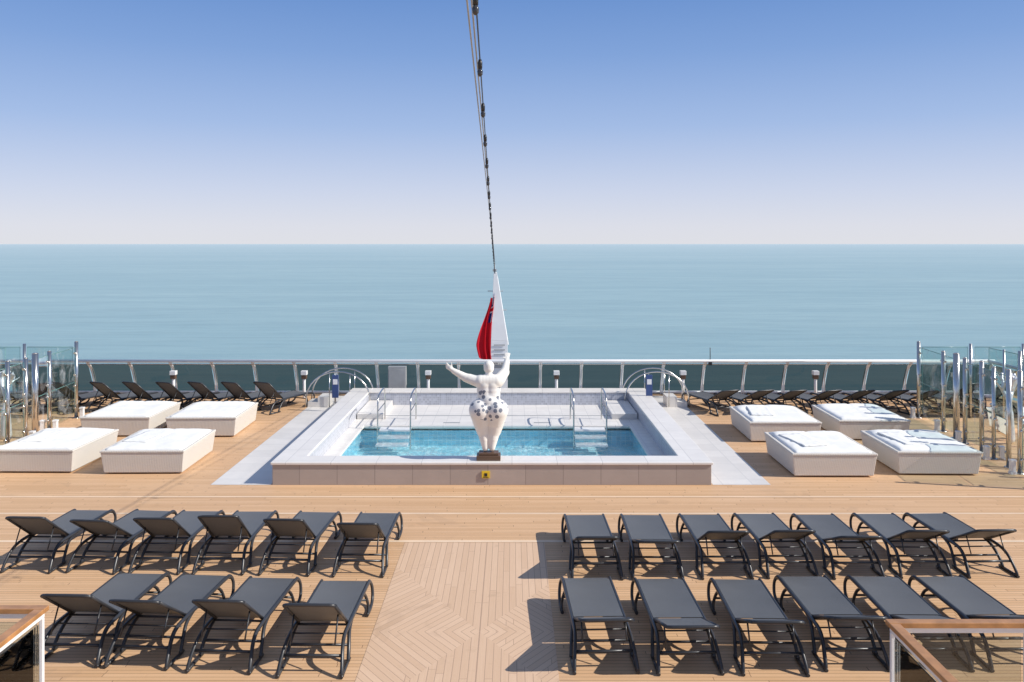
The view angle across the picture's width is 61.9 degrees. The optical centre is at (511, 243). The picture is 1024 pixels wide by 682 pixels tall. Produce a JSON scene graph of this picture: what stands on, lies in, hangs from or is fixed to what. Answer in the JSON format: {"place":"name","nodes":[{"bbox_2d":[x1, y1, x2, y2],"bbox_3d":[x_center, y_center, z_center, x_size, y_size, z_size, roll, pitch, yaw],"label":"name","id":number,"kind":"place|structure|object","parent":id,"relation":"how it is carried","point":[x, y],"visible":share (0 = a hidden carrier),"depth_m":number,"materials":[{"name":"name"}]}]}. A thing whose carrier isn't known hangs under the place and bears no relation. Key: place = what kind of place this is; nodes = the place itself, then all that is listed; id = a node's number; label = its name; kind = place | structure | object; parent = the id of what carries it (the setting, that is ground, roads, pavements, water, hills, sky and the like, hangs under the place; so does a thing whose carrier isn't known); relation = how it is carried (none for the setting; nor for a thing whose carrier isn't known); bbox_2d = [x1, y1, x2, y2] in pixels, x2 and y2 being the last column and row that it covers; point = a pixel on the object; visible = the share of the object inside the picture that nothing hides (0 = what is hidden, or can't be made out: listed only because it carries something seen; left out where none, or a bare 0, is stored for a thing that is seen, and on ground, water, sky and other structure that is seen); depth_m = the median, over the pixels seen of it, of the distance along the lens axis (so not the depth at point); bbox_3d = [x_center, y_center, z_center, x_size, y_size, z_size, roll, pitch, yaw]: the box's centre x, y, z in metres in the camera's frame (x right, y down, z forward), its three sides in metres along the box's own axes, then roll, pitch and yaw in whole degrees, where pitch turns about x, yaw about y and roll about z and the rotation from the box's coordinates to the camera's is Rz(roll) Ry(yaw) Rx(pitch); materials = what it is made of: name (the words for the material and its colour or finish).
{"place":"outdoors","nodes":[
{"label":"outdoors","id":0,"kind":"place"},
{"bbox_2d":[211,396,770,484],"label":"pool surround pavement","id":1,"kind":"structure","parent":0,"point":[730,466],"depth_m":19.51,"materials":[{"name":"tile"}]},
{"bbox_2d":[332,375,338,403],"bbox_3d":[-5.050,4.275,24.390,0.180,1.050,0.059,0,0,0],"label":"pool rules sign","id":2,"kind":"object","parent":1,"relation":"on","point":[335,386],"visible":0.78,"depth_m":24.36,"materials":[{"name":"blue metal"}]},
{"bbox_2d":[305,367,372,406],"bbox_3d":[-5.100,4.261,25.375,1.944,1.066,0.794,0,0,0],"label":"arched handrail","id":3,"kind":"object","parent":1,"relation":"on","point":[324,400],"visible":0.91,"depth_m":25.05,"materials":[{"name":"silver metal"}]},
{"bbox_2d":[388,366,406,387],"bbox_3d":[-3.575,4.310,26.620,0.550,0.980,0.260,0,0,0],"label":"equipment locker","id":4,"kind":"object","parent":1,"relation":"on","point":[397,376],"visible":0.55,"depth_m":26.49,"materials":[{"name":"white metal"}]},
{"bbox_2d":[476,269,508,387],"bbox_3d":[-0.613,2.725,27.044,1.026,4.150,0.512,0,0,0],"label":"stern mast","id":5,"kind":"object","parent":1,"relation":"on","point":[492,341],"visible":0.87,"depth_m":26.88,"materials":[{"name":"white paint"}]},
{"bbox_2d":[466,0,494,259],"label":"steel stay cable","id":6,"kind":"object","parent":5,"relation":"attached to","point":[476,84],"visible":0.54,"depth_m":5.28,"materials":[{"name":"metal"}]},
{"bbox_2d":[472,0,494,273],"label":"festoon lights","id":7,"kind":"object","parent":5,"relation":"attached to","point":[475,9],"visible":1,"depth_m":5.91,"materials":[{"name":"black plastic"}]},
{"bbox_2d":[622,367,689,406],"bbox_3d":[4.250,4.261,25.375,1.944,1.066,0.794,0,0,0],"label":"arched handrail","id":8,"kind":"object","parent":1,"relation":"on","point":[671,400],"visible":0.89,"depth_m":25.05,"materials":[{"name":"silver metal"}]},
{"bbox_2d":[0,394,1023,681],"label":"teak deck","id":9,"kind":"structure","parent":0,"point":[26,580],"depth_m":13.22,"materials":[{"name":"brown wood"}]},
{"bbox_2d":[0,370,19,439],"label":"coral sculpture","id":10,"kind":"object","parent":9,"relation":"on","point":[2,387],"visible":0.57,"depth_m":20.94,"materials":[{"name":"silver metal"}]},
{"bbox_2d":[0,605,48,681],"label":"wooden guard rail","id":11,"kind":"object","parent":9,"relation":"on","point":[18,660],"visible":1,"depth_m":8.38,"materials":[{"name":"brown wood"}]},
{"bbox_2d":[10,392,58,406],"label":"sun lounger","id":12,"kind":"object","parent":9,"relation":"on","point":[16,397],"visible":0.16,"depth_m":24.86,"materials":[{"name":"fabric"}]},
{"bbox_2d":[0,341,84,445],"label":"glass windbreak","id":13,"kind":"object","parent":9,"relation":"on","point":[42,418],"visible":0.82,"depth_m":21.30,"materials":[{"name":"clear glass"}]},
{"bbox_2d":[12,381,89,414],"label":"sun lounger","id":14,"kind":"object","parent":9,"relation":"on","point":[58,395],"visible":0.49,"depth_m":24.50,"materials":[{"name":"fabric"}]},
{"bbox_2d":[0,509,116,573],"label":"sun lounger","id":15,"kind":"object","parent":9,"relation":"on","point":[33,526],"visible":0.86,"depth_m":12.84,"materials":[{"name":"fabric"}]},
{"bbox_2d":[0,428,118,471],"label":"daybed","id":16,"kind":"object","parent":9,"relation":"on","point":[60,449],"visible":0.94,"depth_m":18.01,"materials":[{"name":"white fabric"}]},
{"bbox_2d":[52,381,120,414],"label":"sun lounger","id":17,"kind":"object","parent":9,"relation":"on","point":[66,391],"visible":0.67,"depth_m":24.48,"materials":[{"name":"fabric"}]},
{"bbox_2d":[38,572,171,667],"bbox_3d":[-5.019,4.383,10.640,0.756,0.840,2.012,0,0,2],"label":"sun lounger","id":18,"kind":"object","parent":9,"relation":"on","point":[120,585],"visible":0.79,"depth_m":10.16,"materials":[{"name":"fabric"}]},
{"bbox_2d":[65,509,176,574],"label":"sun lounger","id":19,"kind":"object","parent":9,"relation":"on","point":[125,525],"visible":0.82,"depth_m":12.82,"materials":[{"name":"fabric"}]},
{"bbox_2d":[85,381,158,412],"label":"sun lounger","id":20,"kind":"object","parent":9,"relation":"on","point":[104,389],"visible":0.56,"depth_m":24.44,"materials":[{"name":"fabric"}]},
{"bbox_2d":[79,401,180,434],"bbox_3d":[-9.850,4.505,22.150,1.744,0.585,2.024,0,0,0],"label":"daybed","id":21,"kind":"object","parent":9,"relation":"on","point":[127,417],"visible":0.83,"depth_m":21.37,"materials":[{"name":"white fabric"}]},
{"bbox_2d":[122,381,190,404],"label":"sun lounger","id":22,"kind":"object","parent":9,"relation":"on","point":[137,390],"visible":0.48,"depth_m":24.48,"materials":[{"name":"fabric"}]},
{"bbox_2d":[100,428,215,472],"bbox_3d":[-7.700,4.502,18.720,1.744,0.590,2.024,0,0,-1],"label":"daybed","id":23,"kind":"object","parent":9,"relation":"on","point":[177,450],"visible":1,"depth_m":17.86,"materials":[{"name":"white fabric"}]},
{"bbox_2d":[103,573,234,670],"bbox_3d":[-4.178,4.400,10.578,0.756,0.806,2.036,0,0,4],"label":"sun lounger","id":24,"kind":"object","parent":9,"relation":"on","point":[179,594],"visible":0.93,"depth_m":10.18,"materials":[{"name":"fabric"}]},
{"bbox_2d":[169,370,176,385],"bbox_3d":[-10.534,4.375,26.550,0.180,0.850,0.180,0,0,0],"label":"bollard light","id":25,"kind":"object","parent":9,"relation":"on","point":[173,375],"visible":0.81,"depth_m":26.48,"materials":[{"name":"white paint"}]},
{"bbox_2d":[128,510,224,574],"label":"sun lounger","id":26,"kind":"object","parent":9,"relation":"on","point":[186,523],"visible":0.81,"depth_m":12.79,"materials":[{"name":"fabric"}]},
{"bbox_2d":[155,381,219,408],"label":"sun lounger","id":27,"kind":"object","parent":9,"relation":"on","point":[171,390],"visible":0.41,"depth_m":24.44,"materials":[{"name":"fabric"}]},
{"bbox_2d":[165,401,257,435],"bbox_3d":[-7.720,4.504,22.100,1.744,0.586,2.024,0,0,-1],"label":"daybed","id":28,"kind":"object","parent":9,"relation":"on","point":[228,418],"visible":0.94,"depth_m":21.31,"materials":[{"name":"white fabric"}]},
{"bbox_2d":[186,381,251,406],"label":"sun lounger","id":29,"kind":"object","parent":9,"relation":"on","point":[203,390],"visible":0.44,"depth_m":24.45,"materials":[{"name":"fabric"}]},
{"bbox_2d":[191,510,278,575],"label":"sun lounger","id":30,"kind":"object","parent":9,"relation":"on","point":[251,525],"visible":0.86,"depth_m":12.77,"materials":[{"name":"fabric"}]},
{"bbox_2d":[185,576,301,674],"bbox_3d":[-3.228,4.383,10.490,0.756,0.840,2.012,0,0,3],"label":"sun lounger","id":31,"kind":"object","parent":9,"relation":"on","point":[260,598],"visible":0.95,"depth_m":10.03,"materials":[{"name":"fabric"}]},
{"bbox_2d":[221,381,282,404],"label":"sun lounger","id":32,"kind":"object","parent":9,"relation":"on","point":[236,390],"visible":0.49,"depth_m":24.46,"materials":[{"name":"fabric"}]},
{"bbox_2d":[253,381,314,414],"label":"sun lounger","id":33,"kind":"object","parent":9,"relation":"on","point":[268,390],"visible":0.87,"depth_m":24.48,"materials":[{"name":"fabric"}]},
{"bbox_2d":[258,510,341,576],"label":"sun lounger","id":34,"kind":"object","parent":9,"relation":"on","point":[315,525],"visible":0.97,"depth_m":12.74,"materials":[{"name":"fabric"}]},
{"bbox_2d":[301,370,307,397],"bbox_3d":[-6.464,4.375,26.550,0.180,0.850,0.180,0,0,0],"label":"bollard light","id":35,"kind":"object","parent":9,"relation":"on","point":[304,373],"visible":0.9,"depth_m":26.51,"materials":[{"name":"white paint"}]},
{"bbox_2d":[275,579,373,679],"bbox_3d":[-2.219,4.383,10.390,0.756,0.840,2.012,0,0,1],"label":"sun lounger","id":36,"kind":"object","parent":9,"relation":"on","point":[336,601],"visible":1,"depth_m":9.90,"materials":[{"name":"fabric"}]},
{"bbox_2d":[332,512,402,577],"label":"sun lounger","id":37,"kind":"object","parent":9,"relation":"on","point":[372,525],"visible":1,"depth_m":12.69,"materials":[{"name":"fabric"}]},
{"bbox_2d":[425,370,430,387],"bbox_3d":[-2.607,4.375,26.550,0.180,0.850,0.180,0,0,0],"label":"bollard light","id":38,"kind":"object","parent":9,"relation":"on","point":[428,374],"visible":0.79,"depth_m":26.48,"materials":[{"name":"white paint"}]},
{"bbox_2d":[355,542,558,681],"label":"deck centre panel","id":39,"kind":"structure","parent":9,"relation":"on","point":[465,611],"depth_m":10.92,"materials":[{"name":"brown wood"}]},
{"bbox_2d":[271,388,712,484],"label":"swimming pool","id":40,"kind":"structure","parent":9,"relation":"in","point":[547,436],"depth_m":21.56,"materials":[{"name":"tile"}]},
{"bbox_2d":[446,353,509,460],"bbox_3d":[-0.693,3.303,17.346,1.314,2.084,0.816,0,0,0],"label":"swimmer statue","id":41,"kind":"object","parent":40,"relation":"on","point":[488,410],"visible":1,"depth_m":17.10,"materials":[{"name":"white metal"}]},
{"bbox_2d":[482,471,489,477],"bbox_3d":[-0.520,4.590,16.963,0.160,0.140,0.027,0,0,0],"label":"warning sign","id":42,"kind":"object","parent":40,"relation":"attached to","point":[485,474],"visible":1,"depth_m":16.95,"materials":[{"name":"yellow plastic"}]},
{"bbox_2d":[646,375,651,395],"bbox_3d":[3.920,4.075,24.390,0.180,0.650,0.059,0,0,0],"label":"pool rules sign","id":43,"kind":"object","parent":40,"relation":"on","point":[648,385],"visible":0.88,"depth_m":24.36,"materials":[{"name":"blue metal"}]},
{"bbox_2d":[5,359,1016,397],"bbox_3d":[-0.400,4.212,9.410,31.440,1.178,35.880,0,0,0],"label":"glass balustrade","id":44,"kind":"object","parent":9,"relation":"on","point":[718,378],"visible":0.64,"depth_m":27.02,"materials":[{"name":"glass"}]},
{"bbox_2d":[0,496,1023,541],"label":"deck inlay stripes","id":45,"kind":"object","parent":9,"relation":"on","point":[500,513],"visible":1,"depth_m":15.17,"materials":[{"name":"brown wood"}]},
{"bbox_2d":[553,370,558,387],"bbox_3d":[1.383,4.375,26.550,0.180,0.850,0.180,0,0,0],"label":"bollard light","id":46,"kind":"object","parent":9,"relation":"on","point":[556,374],"visible":0.79,"depth_m":26.48,"materials":[{"name":"white paint"}]},
{"bbox_2d":[561,514,623,580],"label":"sun lounger","id":47,"kind":"object","parent":9,"relation":"on","point":[586,527],"visible":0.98,"depth_m":13.05,"materials":[{"name":"fabric"}]},
{"bbox_2d":[558,576,639,674],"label":"sun lounger","id":48,"kind":"object","parent":9,"relation":"on","point":[590,600],"visible":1,"depth_m":10.38,"materials":[{"name":"fabric"}]},
{"bbox_2d":[618,513,683,579],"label":"sun lounger","id":49,"kind":"object","parent":9,"relation":"on","point":[638,529],"visible":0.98,"depth_m":13.00,"materials":[{"name":"fabric"}]},
{"bbox_2d":[630,577,724,675],"bbox_3d":[1.970,4.494,10.403,0.756,0.618,2.126,0,0,-1],"label":"sun lounger","id":50,"kind":"object","parent":9,"relation":"on","point":[670,603],"visible":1,"depth_m":10.27,"materials":[{"name":"fabric"}]},
{"bbox_2d":[680,370,685,393],"bbox_3d":[5.320,4.375,26.550,0.180,0.850,0.180,0,0,0],"label":"bollard light","id":51,"kind":"object","parent":9,"relation":"on","point":[682,374],"visible":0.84,"depth_m":26.48,"materials":[{"name":"white paint"}]},
{"bbox_2d":[681,390,739,416],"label":"sun lounger","id":52,"kind":"object","parent":9,"relation":"on","point":[706,397],"visible":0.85,"depth_m":24.26,"materials":[{"name":"fabric"}]},
{"bbox_2d":[676,513,753,579],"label":"sun lounger","id":53,"kind":"object","parent":9,"relation":"on","point":[706,527],"visible":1,"depth_m":12.74,"materials":[{"name":"fabric"}]},
{"bbox_2d":[712,389,774,405],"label":"sun lounger","id":54,"kind":"object","parent":9,"relation":"on","point":[756,395],"visible":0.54,"depth_m":24.30,"materials":[{"name":"fabric"}]},
{"bbox_2d":[707,578,809,676],"bbox_3d":[2.950,4.468,10.393,0.756,0.670,2.107,0,0,2],"label":"sun lounger","id":55,"kind":"object","parent":9,"relation":"on","point":[740,599],"visible":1,"depth_m":10.30,"materials":[{"name":"fabric"}]},
{"bbox_2d":[731,512,818,578],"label":"sun lounger","id":56,"kind":"object","parent":9,"relation":"on","point":[760,527],"visible":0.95,"depth_m":12.75,"materials":[{"name":"fabric"}]},
{"bbox_2d":[729,405,821,440],"bbox_3d":[6.600,4.500,21.550,1.744,0.594,2.024,0,0,1],"label":"daybed","id":57,"kind":"object","parent":9,"relation":"on","point":[753,422],"visible":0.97,"depth_m":20.86,"materials":[{"name":"white fabric"}]},
{"bbox_2d":[745,390,807,413],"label":"sun lounger","id":58,"kind":"object","parent":9,"relation":"on","point":[788,395],"visible":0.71,"depth_m":24.24,"materials":[{"name":"fabric"}]},
{"bbox_2d":[777,389,841,413],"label":"sun lounger","id":59,"kind":"object","parent":9,"relation":"on","point":[824,396],"visible":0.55,"depth_m":24.27,"materials":[{"name":"fabric"}]},
{"bbox_2d":[812,370,818,395],"bbox_3d":[9.443,4.375,26.550,0.180,0.850,0.180,0,0,0],"label":"bollard light","id":60,"kind":"object","parent":9,"relation":"on","point":[815,375],"visible":0.83,"depth_m":26.51,"materials":[{"name":"white paint"}]},
{"bbox_2d":[764,431,877,475],"bbox_3d":[6.620,4.502,18.470,1.744,0.590,2.024,0,0,0],"label":"daybed","id":61,"kind":"object","parent":9,"relation":"on","point":[816,453],"visible":1,"depth_m":17.60,"materials":[{"name":"white fabric"}]},
{"bbox_2d":[772,575,889,671],"bbox_3d":[3.880,4.468,10.493,0.756,0.670,2.107,0,0,0],"label":"sun lounger","id":62,"kind":"object","parent":9,"relation":"on","point":[823,597],"visible":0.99,"depth_m":10.38,"materials":[{"name":"fabric"}]},
{"bbox_2d":[789,513,884,579],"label":"sun lounger","id":63,"kind":"object","parent":9,"relation":"on","point":[828,528],"visible":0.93,"depth_m":12.89,"materials":[{"name":"fabric"}]},
{"bbox_2d":[809,390,874,404],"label":"sun lounger","id":64,"kind":"object","parent":9,"relation":"on","point":[857,396],"visible":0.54,"depth_m":24.28,"materials":[{"name":"fabric"}]},
{"bbox_2d":[811,403,910,438],"bbox_3d":[8.840,4.502,21.750,1.744,0.590,2.024,0,0,1],"label":"daybed","id":65,"kind":"object","parent":9,"relation":"on","point":[851,420],"visible":0.8,"depth_m":21.06,"materials":[{"name":"white fabric"}]},
{"bbox_2d":[841,389,909,414],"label":"sun lounger","id":66,"kind":"object","parent":9,"relation":"on","point":[891,395],"visible":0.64,"depth_m":24.21,"materials":[{"name":"fabric"}]},
{"bbox_2d":[849,512,951,578],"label":"sun lounger","id":67,"kind":"object","parent":9,"relation":"on","point":[888,527],"visible":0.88,"depth_m":12.76,"materials":[{"name":"fabric"}]},
{"bbox_2d":[872,390,940,415],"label":"sun lounger","id":68,"kind":"object","parent":9,"relation":"on","point":[924,396],"visible":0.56,"depth_m":24.25,"materials":[{"name":"fabric"}]},
{"bbox_2d":[843,575,974,672],"bbox_3d":[4.820,4.494,10.483,0.756,0.618,2.126,0,0,1],"label":"sun lounger","id":69,"kind":"object","parent":9,"relation":"on","point":[896,597],"visible":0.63,"depth_m":10.59,"materials":[{"name":"fabric"}]},
{"bbox_2d":[860,429,982,473],"bbox_3d":[8.860,4.504,18.620,1.744,0.587,2.024,0,0,1],"label":"daybed","id":70,"kind":"object","parent":9,"relation":"on","point":[918,451],"visible":0.94,"depth_m":17.76,"materials":[{"name":"white fabric"}]},
{"bbox_2d":[910,383,978,415],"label":"sun lounger","id":71,"kind":"object","parent":9,"relation":"on","point":[949,398],"visible":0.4,"depth_m":24.24,"materials":[{"name":"fabric"}]},
{"bbox_2d":[885,619,1023,681],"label":"wooden guard rail","id":72,"kind":"object","parent":9,"relation":"on","point":[905,666],"visible":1,"depth_m":8.25,"materials":[{"name":"brown wood"}]},
{"bbox_2d":[902,512,1019,578],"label":"sun lounger","id":73,"kind":"object","parent":9,"relation":"on","point":[956,528],"visible":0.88,"depth_m":12.75,"materials":[{"name":"fabric"}]},
{"bbox_2d":[908,575,1023,672],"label":"sun lounger","id":74,"kind":"object","parent":9,"relation":"on","point":[962,596],"visible":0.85,"depth_m":10.57,"materials":[{"name":"fabric"}]},
{"bbox_2d":[910,341,1023,474],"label":"glass windbreak","id":75,"kind":"object","parent":9,"relation":"on","point":[994,437],"visible":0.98,"depth_m":19.51,"materials":[{"name":"clear glass"}]},
{"bbox_2d":[946,384,1016,415],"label":"sun lounger","id":76,"kind":"object","parent":9,"relation":"on","point":[998,393],"visible":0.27,"depth_m":24.32,"materials":[{"name":"fabric"}]},
{"bbox_2d":[996,373,1016,442],"bbox_3d":[11.940,3.974,20.686,0.777,1.708,0.533,0,0,0],"label":"coral sculpture","id":77,"kind":"object","parent":9,"relation":"on","point":[1013,383],"visible":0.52,"depth_m":20.59,"materials":[{"name":"silver metal"}]},
{"bbox_2d":[0,244,1023,400],"bbox_3d":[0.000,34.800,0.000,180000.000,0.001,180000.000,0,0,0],"label":"sea","id":78,"kind":"structure","parent":0,"point":[432,301],"depth_m":513.97,"materials":[{"name":"liquid"}]},
{"bbox_2d":[0,0,1023,243],"label":"sky","id":79,"kind":"structure","parent":0,"point":[122,121],"materials":[{"name":"blue"}]}
]}

